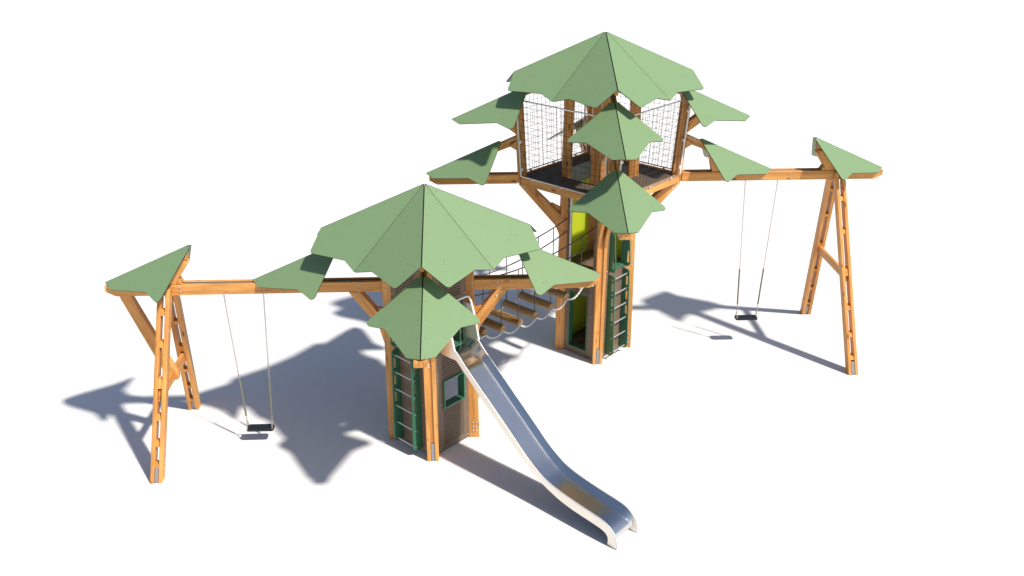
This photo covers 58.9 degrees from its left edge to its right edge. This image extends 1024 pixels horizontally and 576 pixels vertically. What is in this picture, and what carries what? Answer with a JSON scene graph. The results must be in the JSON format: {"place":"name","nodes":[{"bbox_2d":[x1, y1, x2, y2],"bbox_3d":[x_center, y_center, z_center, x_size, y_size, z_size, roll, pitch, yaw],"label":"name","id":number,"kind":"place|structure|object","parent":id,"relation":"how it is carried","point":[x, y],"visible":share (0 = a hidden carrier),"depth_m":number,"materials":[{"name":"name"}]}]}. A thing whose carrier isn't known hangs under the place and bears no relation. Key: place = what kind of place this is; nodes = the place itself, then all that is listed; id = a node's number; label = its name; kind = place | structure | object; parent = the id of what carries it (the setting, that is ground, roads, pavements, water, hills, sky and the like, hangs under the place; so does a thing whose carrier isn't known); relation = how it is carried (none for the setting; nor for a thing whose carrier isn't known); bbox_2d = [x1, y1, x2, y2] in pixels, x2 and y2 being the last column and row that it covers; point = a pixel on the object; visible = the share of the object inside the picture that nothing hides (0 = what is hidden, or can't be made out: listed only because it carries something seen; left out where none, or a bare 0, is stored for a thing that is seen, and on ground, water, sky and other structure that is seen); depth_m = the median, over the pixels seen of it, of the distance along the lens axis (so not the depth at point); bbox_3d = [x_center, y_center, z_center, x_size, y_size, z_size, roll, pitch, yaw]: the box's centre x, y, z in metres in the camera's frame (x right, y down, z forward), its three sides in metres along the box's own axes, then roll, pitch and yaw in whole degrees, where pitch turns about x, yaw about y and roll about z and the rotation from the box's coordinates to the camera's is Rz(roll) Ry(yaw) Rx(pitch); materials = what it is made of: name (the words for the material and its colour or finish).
{"place":"outdoors","nodes":[
{"label":"outdoors","id":0,"kind":"place"},
{"bbox_2d":[0,0,1023,575],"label":"ground","id":1,"kind":"structure","parent":0,"point":[696,428],"depth_m":17.79,"materials":[{"name":"white"}]},
{"bbox_2d":[104,245,381,483],"bbox_3d":[-3.706,0.844,12.977,3.790,3.149,2.066,-1,25,-2],"label":"swing set","id":2,"kind":"object","parent":1,"relation":"on","point":[157,280],"visible":0.98,"depth_m":12.54,"materials":[{"name":"brown wood"}]},
{"bbox_2d":[223,294,274,431],"bbox_3d":[-3.740,1.072,13.041,0.570,2.251,0.156,-1,25,-2],"label":"swing","id":3,"kind":"object","parent":2,"relation":"hanging from","point":[258,427],"visible":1,"depth_m":13.32,"materials":[{"name":"black rubber"}]},
{"bbox_2d":[253,184,600,460],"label":"play tower","id":4,"kind":"structure","parent":1,"relation":"on","point":[423,252],"depth_m":12.08,"materials":[{"name":"green wood"}]},
{"bbox_2d":[443,371,465,408],"bbox_3d":[-0.872,1.452,13.112,0.132,0.463,0.428,21,32,38],"label":"window frame","id":5,"kind":"structure","parent":4,"relation":"in","point":[461,395],"depth_m":13.19,"materials":[{"name":"green laminate"}]},
{"bbox_2d":[440,295,637,549],"bbox_3d":[0.312,1.674,11.998,3.140,2.456,0.527,21,32,38],"label":"slide","id":6,"kind":"object","parent":1,"relation":"on","point":[561,480],"visible":0.99,"depth_m":12.25,"materials":[{"name":"silver metal"}]},
{"bbox_2d":[681,137,882,374],"bbox_3d":[4.702,-0.915,16.066,3.298,3.802,2.363,8,26,18],"label":"swing set","id":7,"kind":"object","parent":1,"relation":"on","point":[836,165],"visible":0.97,"depth_m":15.15,"materials":[{"name":"brown wood"}]},
{"bbox_2d":[734,180,777,319],"bbox_3d":[4.181,-0.644,15.667,0.572,2.609,0.156,-1,25,-2],"label":"swing","id":8,"kind":"object","parent":7,"relation":"hanging from","point":[745,317],"visible":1,"depth_m":15.90,"materials":[{"name":"black rubber"}]},
{"bbox_2d":[426,32,770,364],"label":"play tower","id":9,"kind":"structure","parent":0,"point":[605,183],"depth_m":14.44,"materials":[{"name":"green wood"}]},
{"bbox_2d":[475,218,595,338],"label":"log bridge","id":10,"kind":"structure","parent":9,"relation":"hanging from","point":[518,309],"depth_m":14.38,"materials":[{"name":"wood"}]}
]}

